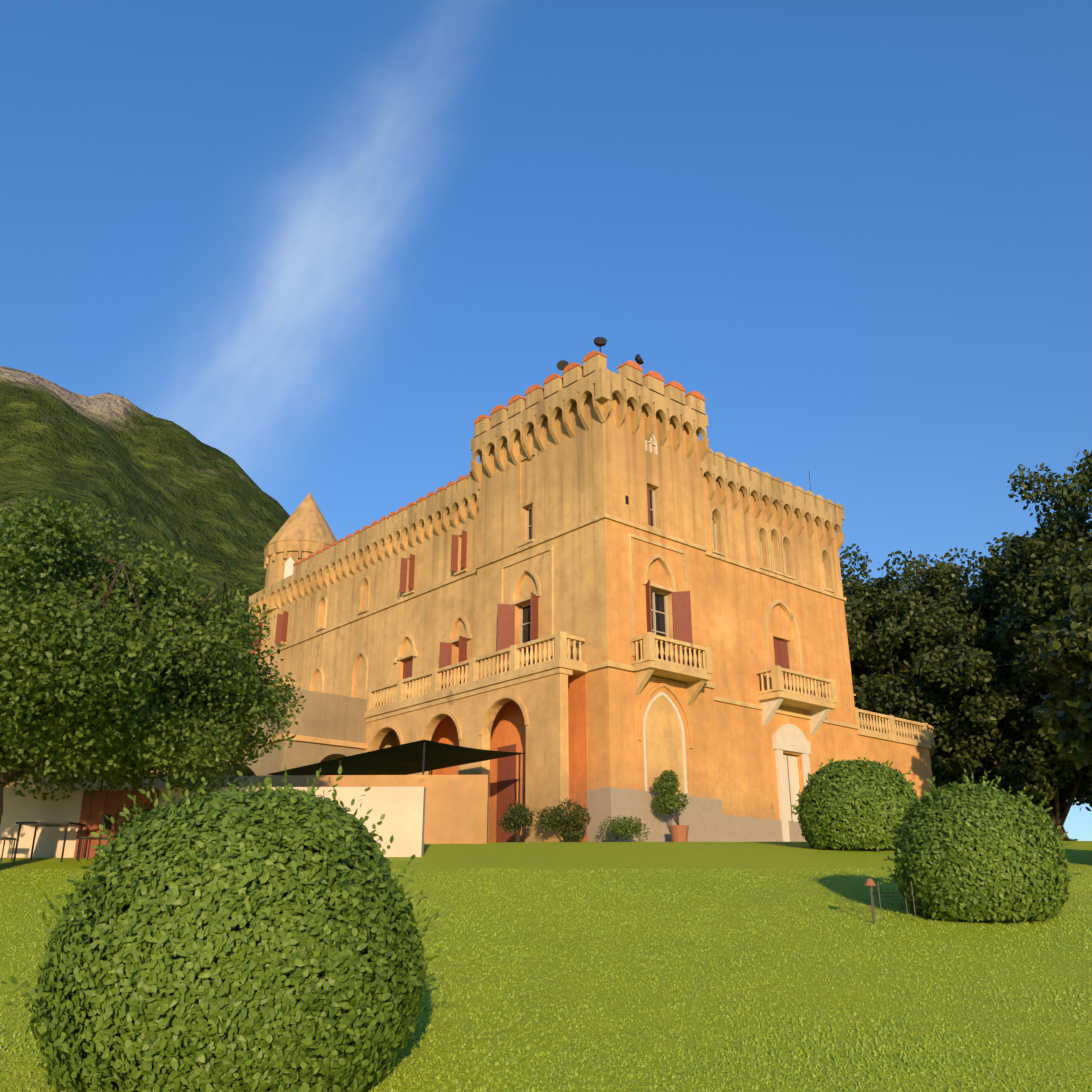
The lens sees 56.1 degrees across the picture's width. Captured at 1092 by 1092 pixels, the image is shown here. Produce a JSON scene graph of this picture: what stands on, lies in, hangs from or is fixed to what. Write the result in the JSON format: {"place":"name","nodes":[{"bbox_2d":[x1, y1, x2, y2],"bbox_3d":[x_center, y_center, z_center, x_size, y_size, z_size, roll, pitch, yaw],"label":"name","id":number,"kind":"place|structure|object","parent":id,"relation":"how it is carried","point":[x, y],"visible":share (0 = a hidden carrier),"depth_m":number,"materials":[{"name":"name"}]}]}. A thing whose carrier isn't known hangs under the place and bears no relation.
{"place":"outdoors","nodes":[
{"label":"outdoors","id":0,"kind":"place"},
{"bbox_2d":[250,485,789,841],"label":"window shutters","id":1,"kind":"object","parent":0,"point":[506,766],"depth_m":36.03,"materials":[{"name":"red wood"}]},
{"bbox_2d":[0,366,1074,840],"bbox_3d":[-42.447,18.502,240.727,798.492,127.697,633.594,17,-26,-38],"label":"mountain terrain","id":2,"kind":"structure","parent":0,"point":[222,514],"depth_m":213.34,"materials":[{"name":"green plant"}]},
{"bbox_2d":[0,841,1091,1091],"bbox_3d":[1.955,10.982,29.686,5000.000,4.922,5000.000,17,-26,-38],"label":"ground","id":3,"kind":"structure","parent":0,"point":[556,859],"depth_m":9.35,"materials":[{"name":"green plant"}]},
{"bbox_2d":[0,817,15,861],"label":"garden chair","id":4,"kind":"object","parent":3,"relation":"on","point":[5,838],"visible":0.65,"depth_m":20.82,"materials":[{"name":"metal"}]},
{"bbox_2d":[13,821,86,861],"bbox_3d":[-10.126,6.052,20.866,1.100,0.790,0.760,-1,-20,2],"label":"garden table","id":5,"kind":"object","parent":3,"relation":"on","point":[66,824],"visible":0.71,"depth_m":20.82,"materials":[{"name":"metal"}]},
{"bbox_2d":[78,813,112,861],"bbox_3d":[-9.176,5.957,20.869,0.420,0.970,0.420,-1,-20,2],"label":"garden chair","id":6,"kind":"object","parent":3,"relation":"on","point":[108,823],"visible":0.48,"depth_m":20.88,"materials":[{"name":"metal"}]},
{"bbox_2d":[74,790,158,857],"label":"wooden door","id":7,"kind":"structure","parent":3,"relation":"on","point":[113,803],"depth_m":21.80,"materials":[{"name":"brown wood"}]},
{"bbox_2d":[118,803,160,826],"bbox_3d":[-7.554,5.723,20.365,1.762,1.154,1.510,17,-26,-38],"label":"shrub","id":8,"kind":"object","parent":3,"relation":"on","point":[133,813],"visible":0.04,"depth_m":20.23,"materials":[{"name":"green plant"}]},
{"bbox_2d":[0,492,306,869],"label":"tree","id":9,"kind":"object","parent":3,"relation":"on","point":[116,676],"visible":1,"depth_m":17.99,"materials":[{"name":"green plant"}]},
{"bbox_2d":[0,787,425,857],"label":"white wall","id":10,"kind":"structure","parent":3,"relation":"on","point":[402,809],"depth_m":21.79,"materials":[{"name":"white paint"}]},
{"bbox_2d":[1,764,441,1091],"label":"topiary ball","id":11,"kind":"object","parent":3,"relation":"on","point":[264,939],"visible":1,"depth_m":5.48,"materials":[{"name":"green plant"}]},
{"bbox_2d":[4,775,488,843],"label":"low building wall","id":12,"kind":"structure","parent":3,"relation":"on","point":[456,809],"depth_m":27.08,"materials":[{"name":"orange paint"}]},
{"bbox_2d":[151,688,395,775],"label":"terrace wall","id":13,"kind":"structure","parent":3,"relation":"on","point":[330,716],"depth_m":39.12,"materials":[{"name":"paint"}]},
{"bbox_2d":[251,496,478,702],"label":"castle wing","id":14,"kind":"structure","parent":3,"relation":"on","point":[425,621],"depth_m":43.98,"materials":[{"name":"orange paint"}]},
{"bbox_2d":[266,740,524,841],"bbox_3d":[-5.326,8.729,33.940,3.900,2.953,10.000,17,-26,-38],"label":"canopy","id":15,"kind":"object","parent":3,"relation":"on","point":[422,756],"visible":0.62,"depth_m":33.16,"materials":[{"name":"fabric"}]},
{"bbox_2d":[497,801,536,841],"bbox_3d":[-0.859,8.190,30.342,1.027,1.160,1.875,-7,-21,18],"label":"shrub","id":16,"kind":"object","parent":3,"relation":"on","point":[516,819],"visible":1,"depth_m":30.08,"materials":[{"name":"green plant"}]},
{"bbox_2d":[262,433,830,841],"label":"white door surrounds","id":17,"kind":"object","parent":3,"relation":"on","point":[789,737],"visible":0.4,"depth_m":37.30,"materials":[{"name":"paint"}]},
{"bbox_2d":[536,798,590,841],"bbox_3d":[0.661,8.121,30.240,1.581,1.254,1.827,17,-26,-38],"label":"shrub","id":18,"kind":"object","parent":3,"relation":"on","point":[573,822],"visible":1,"depth_m":29.99,"materials":[{"name":"green plant"}]},
{"bbox_2d":[248,354,935,751],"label":"stone trim","id":19,"kind":"structure","parent":3,"relation":"on","point":[602,384],"depth_m":38.11,"materials":[{"name":"beige stone"}]},
{"bbox_2d":[262,540,329,613],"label":"turret","id":20,"kind":"object","parent":19,"relation":"on","point":[275,569],"visible":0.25,"depth_m":53.07,"materials":[{"name":"beige paint"}]},
{"bbox_2d":[365,673,568,841],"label":"arcade wall","id":21,"kind":"structure","parent":19,"relation":"attached to","point":[544,700],"depth_m":32.54,"materials":[{"name":"beige paint"}]},
{"bbox_2d":[249,682,692,775],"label":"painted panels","id":22,"kind":"object","parent":19,"relation":"attached to","point":[648,695],"visible":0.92,"depth_m":33.74,"materials":[{"name":"paint"}]},
{"bbox_2d":[395,673,587,841],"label":"arcade interior wall","id":23,"kind":"structure","parent":19,"relation":"attached to","point":[508,727],"depth_m":34.36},
{"bbox_2d":[138,396,855,793],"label":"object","id":24,"kind":"object","parent":19,"relation":"attached to","point":[306,520],"visible":0.56,"depth_m":38.66,"materials":[{"name":"beige stone"}]},
{"bbox_2d":[293,350,705,565],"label":"roof tiles","id":25,"kind":"object","parent":19,"relation":"on","point":[633,364],"visible":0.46,"depth_m":38.74,"materials":[{"name":"tile"}]},
{"bbox_2d":[323,487,825,665],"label":"window frames","id":26,"kind":"structure","parent":19,"relation":"attached to","point":[652,591],"depth_m":36.42,"materials":[{"name":"wood"}]},
{"bbox_2d":[522,490,795,756],"bbox_3d":[-3.587,7.058,41.695,10.382,13.886,28.645,39,-43,-60],"label":"window glass","id":27,"kind":"object","parent":19,"relation":"attached to","point":[660,617],"visible":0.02,"depth_m":35.84,"materials":[{"name":"glass"}]},
{"bbox_2d":[557,337,810,490],"bbox_3d":[7.137,0.805,40.926,4.155,12.106,18.327,-14,-24,34],"label":"roof ironwork","id":28,"kind":"object","parent":19,"relation":"on","point":[600,342],"visible":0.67,"depth_m":37.02,"materials":[{"name":"metal"}]},
{"bbox_2d":[587,787,806,841],"bbox_3d":[6.958,10.437,35.151,14.160,3.050,1.060,17,-26,-38],"label":"cement plinth","id":29,"kind":"object","parent":19,"relation":"attached to","point":[704,819],"visible":0.41,"depth_m":32.63,"materials":[{"name":"beige concrete"}]},
{"bbox_2d":[625,496,792,820],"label":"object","id":30,"kind":"object","parent":19,"relation":"attached to","point":[627,499],"visible":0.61,"depth_m":37.26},
{"bbox_2d":[598,815,649,841],"bbox_3d":[2.264,8.203,29.661,1.330,0.794,1.468,7,-21,-19],"label":"shrub","id":31,"kind":"object","parent":3,"relation":"on","point":[627,827],"visible":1,"depth_m":29.35,"materials":[{"name":"green plant"}]},
{"bbox_2d":[670,825,688,841],"bbox_3d":[4.047,8.732,31.025,0.600,0.500,0.600,17,-26,-38],"label":"plant pot","id":32,"kind":"object","parent":3,"relation":"on","point":[679,833],"visible":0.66,"depth_m":30.83,"materials":[{"name":"ceramic"}]},
{"bbox_2d":[651,769,689,824],"bbox_3d":[3.831,7.779,31.575,1.416,1.788,1.108,17,-26,-38],"label":"potted topiary","id":33,"kind":"object","parent":32,"relation":"on","point":[668,785],"visible":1,"depth_m":31.38,"materials":[{"name":"green plant"}]},
{"bbox_2d":[702,475,859,819],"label":"castle wing","id":34,"kind":"structure","parent":3,"relation":"on","point":[740,599],"depth_m":38.73,"materials":[{"name":"orange paint"}]},
{"bbox_2d":[791,753,918,850],"bbox_3d":[7.164,5.927,23.602,3.003,2.266,3.044,17,-26,-38],"label":"topiary ball","id":35,"kind":"object","parent":3,"relation":"on","point":[851,805],"visible":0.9,"depth_m":22.58,"materials":[{"name":"green plant"}]},
{"bbox_2d":[849,574,912,603],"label":"tree","id":36,"kind":"object","parent":3,"relation":"on","point":[877,579],"depth_m":68.25,"materials":[{"name":"green plant"}]},
{"bbox_2d":[864,879,915,923],"bbox_3d":[4.087,4.312,12.390,0.793,0.570,0.458,9,-22,-23],"label":"garden lamp","id":37,"kind":"object","parent":3,"relation":"on","point":[870,883],"visible":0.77,"depth_m":12.29,"materials":[{"name":"metal"}]},
{"bbox_2d":[858,735,933,799],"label":"terrace","id":38,"kind":"structure","parent":3,"relation":"on","point":[906,758],"depth_m":42.61,"materials":[{"name":"pink paint"}]},
{"bbox_2d":[839,543,1009,788],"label":"tree","id":39,"kind":"object","parent":3,"relation":"on","point":[876,626],"visible":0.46,"depth_m":54.90,"materials":[{"name":"green plant"}]},
{"bbox_2d":[880,769,1080,923],"bbox_3d":[5.360,3.749,12.785,2.280,1.820,2.265,17,-26,-38],"label":"topiary ball","id":40,"kind":"object","parent":3,"relation":"on","point":[971,852],"visible":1,"depth_m":12.07,"materials":[{"name":"green plant"}]},
{"bbox_2d":[891,547,1072,809],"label":"tree","id":41,"kind":"object","parent":3,"relation":"on","point":[965,576],"depth_m":61.91,"materials":[{"name":"green plant"}]},
{"bbox_2d":[903,535,1091,840],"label":"tree","id":42,"kind":"object","parent":3,"relation":"on","point":[1018,758],"visible":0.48,"depth_m":49.79,"materials":[{"name":"green plant"}]},
{"bbox_2d":[978,449,1091,770],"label":"tree","id":43,"kind":"object","parent":3,"relation":"on","point":[1054,569],"visible":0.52,"depth_m":47.83,"materials":[{"name":"green plant"}]},
{"bbox_2d":[1031,581,1091,789],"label":"tree","id":44,"kind":"object","parent":3,"relation":"on","point":[1068,646],"visible":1,"depth_m":33.05,"materials":[{"name":"green plant"}]},
{"bbox_2d":[0,0,1091,840],"label":"sky","id":45,"kind":"structure","parent":0,"point":[318,242],"materials":[{"name":"blue"}]},
{"bbox_2d":[475,392,719,798],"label":"castle tower","id":46,"kind":"structure","parent":0,"point":[598,467],"depth_m":35.34,"materials":[{"name":"orange paint"}]}
]}

